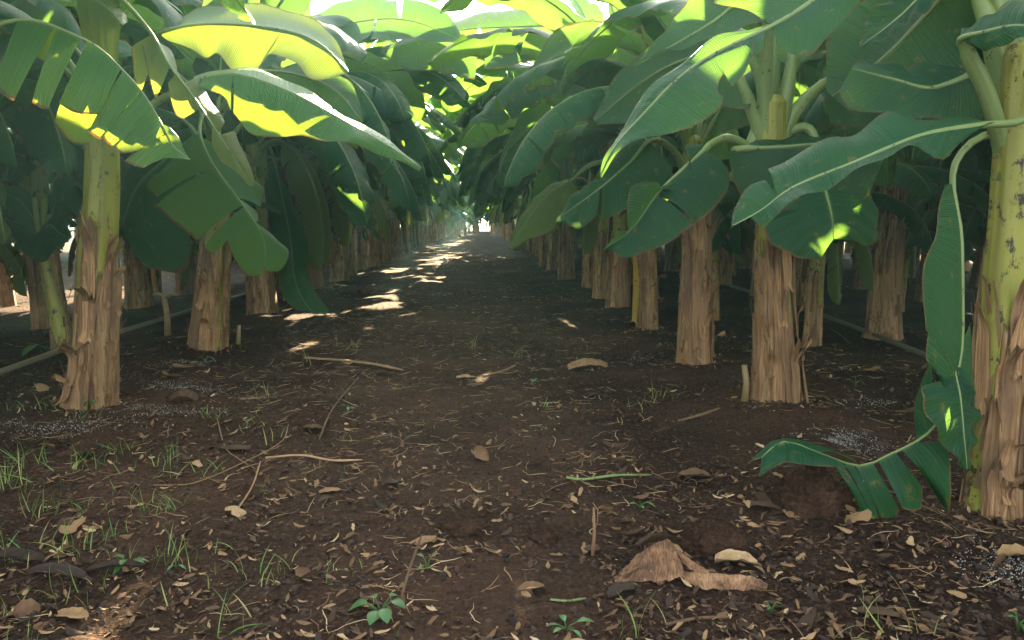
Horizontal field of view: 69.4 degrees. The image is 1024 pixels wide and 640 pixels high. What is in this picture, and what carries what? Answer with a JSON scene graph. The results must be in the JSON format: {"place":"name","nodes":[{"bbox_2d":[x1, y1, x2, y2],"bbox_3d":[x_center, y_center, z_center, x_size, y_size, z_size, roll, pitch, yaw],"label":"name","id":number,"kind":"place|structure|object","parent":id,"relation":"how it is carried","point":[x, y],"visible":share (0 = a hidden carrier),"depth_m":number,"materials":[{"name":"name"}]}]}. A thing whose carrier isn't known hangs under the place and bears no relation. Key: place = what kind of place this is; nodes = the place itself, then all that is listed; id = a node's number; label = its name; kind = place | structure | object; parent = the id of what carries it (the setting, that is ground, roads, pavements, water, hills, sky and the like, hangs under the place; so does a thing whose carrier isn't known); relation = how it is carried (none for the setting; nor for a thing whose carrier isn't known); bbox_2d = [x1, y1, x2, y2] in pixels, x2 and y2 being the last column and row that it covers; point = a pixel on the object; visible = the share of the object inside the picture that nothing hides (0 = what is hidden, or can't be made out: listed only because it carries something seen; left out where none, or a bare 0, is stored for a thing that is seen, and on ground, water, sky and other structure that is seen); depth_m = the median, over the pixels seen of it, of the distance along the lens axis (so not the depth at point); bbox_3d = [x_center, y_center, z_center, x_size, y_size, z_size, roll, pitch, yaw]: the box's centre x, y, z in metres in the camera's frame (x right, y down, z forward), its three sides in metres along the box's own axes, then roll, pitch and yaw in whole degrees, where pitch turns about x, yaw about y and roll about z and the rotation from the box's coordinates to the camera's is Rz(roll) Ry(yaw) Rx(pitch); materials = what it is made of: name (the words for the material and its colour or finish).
{"place":"outdoors","nodes":[
{"label":"outdoors","id":0,"kind":"place"},
{"bbox_2d":[72,0,608,224],"label":"sky","id":1,"kind":"structure","parent":0,"point":[316,6],"materials":[{"name":"white"}]},
{"bbox_2d":[0,294,939,639],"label":"grass","id":2,"kind":"structure","parent":0,"point":[20,478],"depth_m":3.07,"materials":[{"name":"plant"}]},
{"bbox_2d":[0,225,1023,639],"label":"ground","id":3,"kind":"structure","parent":0,"point":[500,603],"depth_m":4.08,"materials":[{"name":"soil"}]},
{"bbox_2d":[0,0,37,169],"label":"banana plant","id":4,"kind":"object","parent":3,"relation":"on","point":[7,156],"visible":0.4,"depth_m":5.29,"materials":[{"name":"green plant"}]},
{"bbox_2d":[0,547,44,563],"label":"dry leaf piece","id":5,"kind":"object","parent":3,"relation":"on","point":[11,552],"visible":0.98,"depth_m":2.91,"materials":[{"name":"plant"}]},
{"bbox_2d":[0,125,48,307],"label":"banana plant","id":6,"kind":"object","parent":3,"relation":"on","point":[7,296],"visible":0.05,"depth_m":11.38,"materials":[{"name":"green plant"}]},
{"bbox_2d":[12,598,40,616],"bbox_3d":[-1.660,0.985,2.529,0.083,0.036,0.076,-7,39,-42],"label":"dry leaf piece","id":7,"kind":"object","parent":3,"relation":"on","point":[23,607],"visible":0.98,"depth_m":2.52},
{"bbox_2d":[0,141,76,296],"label":"banana plant","id":8,"kind":"object","parent":3,"relation":"on","point":[11,256],"visible":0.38,"depth_m":8.34,"materials":[{"name":"green plant"}]},
{"bbox_2d":[0,179,82,349],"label":"banana sucker","id":9,"kind":"object","parent":3,"relation":"on","point":[48,230],"visible":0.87,"depth_m":7.30,"materials":[{"name":"green plant"}]},
{"bbox_2d":[27,562,88,578],"bbox_3d":[-1.702,0.934,2.763,0.260,0.051,0.064,1,8,10],"label":"dry leaf piece","id":10,"kind":"object","parent":3,"relation":"on","point":[60,568],"visible":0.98,"depth_m":2.75,"materials":[{"name":"plant"}]},
{"bbox_2d":[54,607,88,619],"bbox_3d":[-1.488,0.994,2.497,0.127,0.024,0.064,2,8,12],"label":"dry leaf piece","id":11,"kind":"object","parent":3,"relation":"on","point":[78,612],"visible":1,"depth_m":2.50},
{"bbox_2d":[14,156,129,276],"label":"banana plant","id":12,"kind":"object","parent":3,"relation":"on","point":[73,246],"visible":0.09,"depth_m":10.76,"materials":[{"name":"green plant"}]},
{"bbox_2d":[59,517,85,533],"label":"dry leaf","id":13,"kind":"object","parent":3,"relation":"on","point":[73,526],"visible":0.95,"depth_m":3.17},
{"bbox_2d":[65,626,88,635],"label":"dry leaf","id":14,"kind":"object","parent":3,"relation":"on","point":[70,631],"visible":0.98,"depth_m":2.37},
{"bbox_2d":[0,0,205,329],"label":"banana plant","id":15,"kind":"object","parent":3,"relation":"on","point":[34,183],"visible":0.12,"depth_m":8.48,"materials":[{"name":"green plant"}]},
{"bbox_2d":[0,0,217,244],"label":"banana plant","id":16,"kind":"object","parent":3,"relation":"on","point":[37,128],"visible":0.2,"depth_m":5.76,"materials":[{"name":"green plant"}]},
{"bbox_2d":[85,558,144,572],"bbox_3d":[-1.509,0.936,2.808,0.209,0.040,0.052,-2,8,-12],"label":"dry leaf piece","id":17,"kind":"object","parent":3,"relation":"on","point":[129,562],"visible":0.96,"depth_m":2.81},
{"bbox_2d":[0,292,245,375],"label":"irrigation hose","id":18,"kind":"object","parent":3,"relation":"on","point":[23,363],"visible":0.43,"depth_m":6.94,"materials":[{"name":"plastic"}]},
{"bbox_2d":[46,171,203,293],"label":"banana plant","id":19,"kind":"object","parent":3,"relation":"on","point":[156,277],"visible":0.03,"depth_m":13.01,"materials":[{"name":"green plant"}]},
{"bbox_2d":[0,0,254,167],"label":"banana plant","id":20,"kind":"object","parent":3,"relation":"on","point":[94,102],"visible":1,"depth_m":4.16,"materials":[{"name":"green plant"}]},
{"bbox_2d":[113,554,147,574],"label":"weed seedling","id":21,"kind":"object","parent":3,"relation":"on","point":[117,569],"visible":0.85,"depth_m":2.84,"materials":[{"name":"green plant"}]},
{"bbox_2d":[2,28,273,308],"bbox_3d":[-5.407,-2.734,10.524,4.574,5.318,5.584,4,9,29],"label":"banana plant","id":22,"kind":"object","parent":3,"relation":"on","point":[138,286],"visible":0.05,"depth_m":10.58,"materials":[{"name":"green plant"}]},
{"bbox_2d":[152,292,177,335],"bbox_3d":[-3.897,-0.051,8.335,0.290,0.532,0.077,0,8,-2],"label":"stem stump","id":23,"kind":"object","parent":3,"relation":"on","point":[167,324],"visible":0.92,"depth_m":8.31,"materials":[{"name":"brown plant"}]},
{"bbox_2d":[47,134,313,294],"bbox_3d":[-5.939,-2.870,12.631,4.510,5.008,4.992,4,8,25],"label":"banana plant","id":24,"kind":"object","parent":3,"relation":"on","point":[188,289],"visible":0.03,"depth_m":12.60,"materials":[{"name":"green plant"}]},
{"bbox_2d":[169,389,199,400],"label":"dry leaf piece","id":25,"kind":"object","parent":3,"relation":"on","point":[193,395],"visible":1,"depth_m":5.28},
{"bbox_2d":[119,200,286,289],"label":"banana plant","id":26,"kind":"object","parent":3,"relation":"on","point":[184,273],"visible":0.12,"depth_m":9.32,"materials":[{"name":"green plant"}]},
{"bbox_2d":[0,0,421,410],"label":"banana plant","id":27,"kind":"object","parent":3,"relation":"on","point":[266,104],"visible":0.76,"depth_m":4.95,"materials":[{"name":"green plant"}]},
{"bbox_2d":[153,424,288,485],"bbox_3d":[-1.465,0.730,3.977,0.209,0.109,0.878,5,9,31],"label":"dry stick","id":28,"kind":"object","parent":3,"relation":"on","point":[233,466],"visible":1,"depth_m":3.82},
{"bbox_2d":[55,0,410,351],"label":"banana plant","id":29,"kind":"object","parent":3,"relation":"on","point":[169,207],"visible":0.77,"depth_m":6.42,"materials":[{"name":"green plant"}]},
{"bbox_2d":[225,506,245,516],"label":"dry leaf","id":30,"kind":"object","parent":3,"relation":"on","point":[237,511],"visible":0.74,"depth_m":3.36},
{"bbox_2d":[120,0,460,314],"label":"banana plant","id":31,"kind":"object","parent":3,"relation":"on","point":[293,189],"visible":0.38,"depth_m":9.65,"materials":[{"name":"green plant"}]},
{"bbox_2d":[295,567,311,577],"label":"dry leaf","id":32,"kind":"object","parent":3,"relation":"on","point":[302,572],"visible":1,"depth_m":2.78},
{"bbox_2d":[265,454,361,461],"bbox_3d":[-1.071,0.750,4.037,0.542,0.023,0.095,1,8,5],"label":"dry stick","id":33,"kind":"object","parent":3,"relation":"on","point":[327,459],"visible":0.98,"depth_m":4.03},
{"bbox_2d":[177,4,487,300],"bbox_3d":[-3.288,-2.724,11.348,4.776,5.038,4.874,3,8,20],"label":"banana plant","id":34,"kind":"object","parent":3,"relation":"on","point":[447,89],"visible":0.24,"depth_m":11.27,"materials":[{"name":"green plant"}]},
{"bbox_2d":[304,357,402,370],"bbox_3d":[-1.436,0.383,6.746,1.220,0.069,0.183,5,9,34],"label":"dry stick","id":35,"kind":"object","parent":3,"relation":"on","point":[368,363],"visible":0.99,"depth_m":6.68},
{"bbox_2d":[267,93,446,288],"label":"banana plant","id":36,"kind":"object","parent":3,"relation":"on","point":[316,275],"visible":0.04,"depth_m":13.54,"materials":[{"name":"green plant"}]},
{"bbox_2d":[353,219,380,240],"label":"banana plant","id":37,"kind":"object","parent":3,"relation":"on","point":[364,231],"visible":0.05,"depth_m":19.17,"materials":[{"name":"green plant"}]},
{"bbox_2d":[348,592,405,624],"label":"weed seedling","id":38,"kind":"object","parent":3,"relation":"on","point":[384,614],"visible":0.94,"depth_m":2.40,"materials":[{"name":"green plant"}]},
{"bbox_2d":[304,95,463,281],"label":"banana plant","id":39,"kind":"object","parent":3,"relation":"on","point":[340,264],"visible":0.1,"depth_m":15.30,"materials":[{"name":"green plant"}]},
{"bbox_2d":[381,467,402,484],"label":"dry leaf piece","id":40,"kind":"object","parent":3,"relation":"on","point":[388,476],"visible":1,"depth_m":3.62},
{"bbox_2d":[350,134,439,275],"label":"banana plant","id":41,"kind":"object","parent":3,"relation":"on","point":[380,215],"visible":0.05,"depth_m":17.30,"materials":[{"name":"green plant"}]},
{"bbox_2d":[354,136,462,270],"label":"banana plant","id":42,"kind":"object","parent":3,"relation":"on","point":[360,249],"visible":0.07,"depth_m":18.92,"materials":[{"name":"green plant"}]},
{"bbox_2d":[400,534,422,598],"bbox_3d":[-0.365,0.886,2.651,0.016,0.134,0.271,1,8,9],"label":"dry stick","id":43,"kind":"object","parent":3,"relation":"on","point":[410,567],"visible":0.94,"depth_m":2.66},
{"bbox_2d":[367,127,464,266],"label":"banana plant","id":44,"kind":"object","parent":3,"relation":"on","point":[446,188],"visible":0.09,"depth_m":20.68,"materials":[{"name":"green plant"}]},
{"bbox_2d":[380,151,463,262],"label":"banana plant","id":45,"kind":"object","parent":3,"relation":"on","point":[386,250],"visible":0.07,"depth_m":22.54,"materials":[{"name":"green plant"}]},
{"bbox_2d":[409,535,436,544],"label":"dry leaf","id":46,"kind":"object","parent":3,"relation":"on","point":[427,538],"visible":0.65,"depth_m":3.03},
{"bbox_2d":[390,162,464,258],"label":"banana plant","id":47,"kind":"object","parent":3,"relation":"on","point":[395,241],"visible":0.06,"depth_m":24.39,"materials":[{"name":"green plant"}]},
{"bbox_2d":[400,124,460,253],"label":"banana plant","id":48,"kind":"object","parent":3,"relation":"on","point":[404,243],"visible":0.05,"depth_m":28.27,"materials":[{"name":"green plant"}]},
{"bbox_2d":[409,165,462,249],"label":"banana plant","id":49,"kind":"object","parent":3,"relation":"on","point":[434,210],"visible":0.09,"depth_m":32.04,"materials":[{"name":"green plant"}]},
{"bbox_2d":[415,196,466,247],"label":"banana plant","id":50,"kind":"object","parent":3,"relation":"on","point":[418,234],"visible":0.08,"depth_m":33.53,"materials":[{"name":"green plant"}]},
{"bbox_2d":[426,206,459,242],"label":"banana plant","id":51,"kind":"object","parent":3,"relation":"on","point":[431,230],"visible":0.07,"depth_m":43.01,"materials":[{"name":"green plant"}]},
{"bbox_2d":[420,180,470,246],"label":"banana plant","id":52,"kind":"object","parent":3,"relation":"on","point":[423,209],"visible":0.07,"depth_m":35.70,"materials":[{"name":"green plant"}]},
{"bbox_2d":[443,210,474,238],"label":"banana plant","id":53,"kind":"object","parent":3,"relation":"on","point":[457,215],"visible":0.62,"depth_m":53.93,"materials":[{"name":"green plant"}]},
{"bbox_2d":[435,511,493,536],"bbox_3d":[-0.204,0.861,3.152,0.222,0.078,0.199,-6,10,-39],"label":"soil clod","id":54,"kind":"object","parent":3,"relation":"on","point":[460,524],"visible":0.98,"depth_m":3.11,"materials":[{"name":"soil"}]},
{"bbox_2d":[471,446,488,461],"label":"dry leaf piece","id":55,"kind":"object","parent":3,"relation":"on","point":[481,452],"visible":1,"depth_m":4.02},
{"bbox_2d":[456,169,535,253],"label":"banana plant","id":56,"kind":"object","parent":3,"relation":"on","point":[532,243],"visible":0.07,"depth_m":27.61,"materials":[{"name":"green plant"}]},
{"bbox_2d":[0,251,1020,639],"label":"straw litter","id":57,"kind":"object","parent":3,"relation":"on","point":[462,449],"visible":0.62,"depth_m":4.33,"materials":[{"name":"plant"}]},
{"bbox_2d":[437,135,584,265],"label":"banana plant","id":58,"kind":"object","parent":3,"relation":"on","point":[543,240],"visible":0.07,"depth_m":20.50,"materials":[{"name":"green plant"}]},
{"bbox_2d":[0,245,1023,639],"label":"leaf litter","id":59,"kind":"object","parent":3,"relation":"on","point":[582,559],"visible":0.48,"depth_m":2.93,"materials":[{"name":"plant"}]},
{"bbox_2d":[714,549,757,565],"bbox_3d":[0.865,0.922,2.850,0.164,0.044,0.098,1,8,10],"label":"dry leaf piece","id":60,"kind":"object","parent":59,"relation":"on","point":[733,555],"visible":0.98,"depth_m":2.87,"materials":[{"name":"plant"}]},
{"bbox_2d":[1,327,1023,597],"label":"white granules","id":61,"kind":"object","parent":3,"relation":"on","point":[831,439],"visible":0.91,"depth_m":4.41,"materials":[{"name":"white"}]},
{"bbox_2d":[427,60,601,279],"bbox_3d":[0.748,-3.300,15.511,5.532,5.071,4.435,3,8,20],"label":"banana plant","id":62,"kind":"object","parent":3,"relation":"on","point":[566,245],"visible":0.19,"depth_m":15.23,"materials":[{"name":"green plant"}]},
{"bbox_2d":[443,61,589,269],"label":"banana plant","id":63,"kind":"object","parent":3,"relation":"on","point":[552,252],"visible":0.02,"depth_m":18.98,"materials":[{"name":"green plant"}]},
{"bbox_2d":[438,20,604,287],"bbox_3d":[1.412,-3.150,13.701,5.352,5.313,5.024,1,7,7],"label":"banana plant","id":64,"kind":"object","parent":3,"relation":"on","point":[588,259],"visible":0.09,"depth_m":13.49,"materials":[{"name":"green plant"}]},
{"bbox_2d":[472,149,579,264],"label":"banana plant","id":65,"kind":"object","parent":3,"relation":"on","point":[508,195],"visible":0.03,"depth_m":15.98,"materials":[{"name":"green plant"}]},
{"bbox_2d":[517,581,543,591],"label":"dry leaf piece","id":66,"kind":"object","parent":3,"relation":"on","point":[527,585],"visible":1,"depth_m":2.63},
{"bbox_2d":[382,0,681,307],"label":"banana plant","id":67,"kind":"object","parent":3,"relation":"on","point":[550,16],"visible":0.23,"depth_m":10.49,"materials":[{"name":"green plant"}]},
{"bbox_2d":[523,526,558,543],"bbox_3d":[0.120,0.899,3.081,0.140,0.078,0.113,2,8,17],"label":"soil clod","id":68,"kind":"object","parent":3,"relation":"on","point":[544,535],"visible":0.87,"depth_m":3.05,"materials":[{"name":"soil"}]},
{"bbox_2d":[428,27,681,329],"bbox_3d":[0.946,-2.075,9.114,4.127,4.356,2.605,-2,8,-16],"label":"banana plant","id":69,"kind":"object","parent":3,"relation":"on","point":[523,113],"visible":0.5,"depth_m":8.49,"materials":[{"name":"green plant"}]},
{"bbox_2d":[441,0,697,298],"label":"banana plant","id":70,"kind":"object","parent":3,"relation":"on","point":[498,81],"visible":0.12,"depth_m":12.08,"materials":[{"name":"green plant"}]},
{"bbox_2d":[546,615,593,637],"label":"weed seedling","id":71,"kind":"object","parent":3,"relation":"on","point":[563,618],"visible":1,"depth_m":2.35,"materials":[{"name":"green plant"}]},
{"bbox_2d":[567,358,607,369],"bbox_3d":[0.661,0.380,6.472,0.372,0.100,0.164,-1,8,-10],"label":"dry leaf piece","id":72,"kind":"object","parent":3,"relation":"on","point":[583,362],"visible":1,"depth_m":6.42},
{"bbox_2d":[591,503,597,555],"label":"dry stalk","id":73,"kind":"object","parent":3,"relation":"on","point":[593,540],"visible":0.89,"depth_m":2.92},
{"bbox_2d":[566,474,651,480],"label":"green stalk","id":74,"kind":"object","parent":3,"relation":"on","point":[597,477],"visible":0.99,"depth_m":3.63,"materials":[{"name":"green plant"}]},
{"bbox_2d":[440,0,799,364],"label":"banana plant","id":75,"kind":"object","parent":3,"relation":"on","point":[641,160],"visible":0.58,"depth_m":6.45,"materials":[{"name":"green plant"}]},
{"bbox_2d":[606,581,635,597],"bbox_3d":[0.385,0.945,2.607,0.132,0.037,0.065,-5,9,-32],"label":"dry leaf piece","id":76,"kind":"object","parent":3,"relation":"on","point":[618,587],"visible":1,"depth_m":2.59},
{"bbox_2d":[635,533,676,545],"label":"dry leaf","id":77,"kind":"object","parent":3,"relation":"on","point":[649,537],"visible":0.84,"depth_m":2.98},
{"bbox_2d":[663,236,679,271],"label":"banana plant","id":78,"kind":"object","parent":3,"relation":"on","point":[668,254],"visible":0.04,"depth_m":18.38,"materials":[{"name":"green plant"}]},
{"bbox_2d":[619,166,754,320],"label":"banana plant","id":79,"kind":"object","parent":3,"relation":"on","point":[740,233],"visible":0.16,"depth_m":9.60,"materials":[{"name":"green plant"}]},
{"bbox_2d":[608,539,767,590],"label":"curled dry leaf","id":80,"kind":"object","parent":3,"relation":"on","point":[661,560],"visible":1,"depth_m":2.70,"materials":[{"name":"plant"}]},
{"bbox_2d":[677,467,712,477],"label":"dry leaf piece","id":81,"kind":"object","parent":3,"relation":"on","point":[693,471],"visible":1,"depth_m":3.77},
{"bbox_2d":[664,616,729,625],"bbox_3d":[0.599,0.975,2.411,0.234,0.022,0.038,-2,8,-16],"label":"dry stick","id":82,"kind":"object","parent":3,"relation":"on","point":[688,620],"visible":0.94,"depth_m":2.41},
{"bbox_2d":[675,132,733,284],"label":"banana plant","id":83,"kind":"object","parent":3,"relation":"on","point":[725,258],"visible":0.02,"depth_m":14.52,"materials":[{"name":"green plant"}]},
{"bbox_2d":[670,213,749,301],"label":"banana plant","id":84,"kind":"object","parent":3,"relation":"on","point":[727,245],"visible":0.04,"depth_m":12.11,"materials":[{"name":"green plant"}]},
{"bbox_2d":[679,518,749,560],"bbox_3d":[0.824,0.881,2.998,0.271,0.134,0.234,3,8,24],"label":"soil clod","id":85,"kind":"object","parent":3,"relation":"on","point":[705,537],"visible":0.93,"depth_m":2.95,"materials":[{"name":"soil"}]},
{"bbox_2d":[555,0,908,403],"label":"banana plant","id":86,"kind":"object","parent":3,"relation":"on","point":[694,188],"visible":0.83,"depth_m":4.86,"materials":[{"name":"green plant"}]},
{"bbox_2d":[741,365,749,401],"bbox_3d":[1.622,0.456,5.142,0.059,0.294,0.053,0,8,-2],"label":"stem stump","id":87,"kind":"object","parent":3,"relation":"on","point":[745,389],"visible":0.79,"depth_m":5.12,"materials":[{"name":"beige plant"}]},
{"bbox_2d":[674,88,842,295],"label":"banana plant","id":88,"kind":"object","parent":3,"relation":"on","point":[841,242],"depth_m":11.87,"materials":[{"name":"green plant"}]},
{"bbox_2d":[750,500,782,509],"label":"dry leaf piece","id":89,"kind":"object","parent":3,"relation":"on","point":[763,503],"visible":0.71,"depth_m":3.35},
{"bbox_2d":[755,491,783,513],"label":"dry leaf","id":90,"kind":"object","parent":3,"relation":"on","point":[759,495],"visible":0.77,"depth_m":3.40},
{"bbox_2d":[793,607,815,626],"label":"dry leaf","id":91,"kind":"object","parent":3,"relation":"on","point":[808,618],"visible":0.97,"depth_m":2.40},
{"bbox_2d":[600,0,1023,520],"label":"banana plant","id":92,"kind":"object","parent":3,"relation":"on","point":[900,65],"visible":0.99,"depth_m":3.09,"materials":[{"name":"green plant"}]},
{"bbox_2d":[769,464,855,518],"bbox_3d":[1.355,0.774,3.336,0.359,0.304,0.311,0,8,-2],"label":"soil clod","id":93,"kind":"object","parent":3,"relation":"on","point":[807,491],"visible":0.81,"depth_m":3.25,"materials":[{"name":"soil"}]},
{"bbox_2d":[676,269,951,369],"bbox_3d":[4.015,-0.462,12.665,0.262,0.148,14.142,0,8,1],"label":"irrigation hose","id":94,"kind":"object","parent":3,"relation":"on","point":[918,352],"visible":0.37,"depth_m":8.02,"materials":[{"name":"plastic"}]},
{"bbox_2d":[676,95,988,346],"bbox_3d":[3.246,-1.091,7.503,2.825,2.911,2.465,-2,8,-16],"label":"banana plant","id":95,"kind":"object","parent":3,"relation":"on","point":[929,174],"visible":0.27,"depth_m":7.10,"materials":[{"name":"green plant"}]},
{"bbox_2d":[677,24,989,306],"bbox_3d":[4.119,-2.895,10.372,5.485,5.683,5.173,-7,10,-43],"label":"banana plant","id":96,"kind":"object","parent":3,"relation":"on","point":[801,290],"visible":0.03,"depth_m":10.64,"materials":[{"name":"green plant"}]},
{"bbox_2d":[844,509,871,522],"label":"dry leaf","id":97,"kind":"object","parent":3,"relation":"on","point":[865,515],"visible":0.75,"depth_m":3.10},
{"bbox_2d":[799,119,935,288],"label":"banana plant","id":98,"kind":"object","parent":3,"relation":"on","point":[857,281],"visible":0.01,"depth_m":14.06,"materials":[{"name":"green plant"}]},
{"bbox_2d":[856,606,900,616],"bbox_3d":[1.203,0.953,2.426,0.136,0.022,0.053,2,8,15],"label":"dry leaf piece","id":99,"kind":"object","parent":3,"relation":"on","point":[882,610],"visible":0.92,"depth_m":2.42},
{"bbox_2d":[861,157,909,340],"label":"banana plant","id":100,"kind":"object","parent":3,"relation":"on","point":[884,307],"visible":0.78,"depth_m":7.92,"materials":[{"name":"plant"}]},
{"bbox_2d":[798,44,984,163],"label":"banana plant","id":101,"kind":"object","parent":3,"relation":"on","point":[817,117],"visible":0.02,"depth_m":7.25,"materials":[{"name":"green plant"}]},
{"bbox_2d":[850,159,986,311],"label":"banana plant","id":102,"kind":"object","parent":3,"relation":"on","point":[909,255],"visible":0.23,"depth_m":10.37,"materials":[{"name":"green plant"}]},
{"bbox_2d":[912,136,976,301],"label":"banana plant","id":103,"kind":"object","parent":3,"relation":"on","point":[968,161],"visible":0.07,"depth_m":10.11,"materials":[{"name":"green plant"}]},
{"bbox_2d":[904,139,991,262],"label":"banana plant","id":104,"kind":"object","parent":3,"relation":"on","point":[974,217],"visible":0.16,"depth_m":8.29,"materials":[{"name":"green plant"}]},
{"bbox_2d":[967,140,989,287],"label":"banana plant","id":105,"kind":"object","parent":3,"relation":"on","point":[974,278],"visible":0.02,"depth_m":14.74,"materials":[{"name":"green plant"}]},
{"bbox_2d":[997,543,1023,555],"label":"dry leaf piece","id":106,"kind":"object","parent":3,"relation":"on","point":[1012,550],"visible":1,"depth_m":2.76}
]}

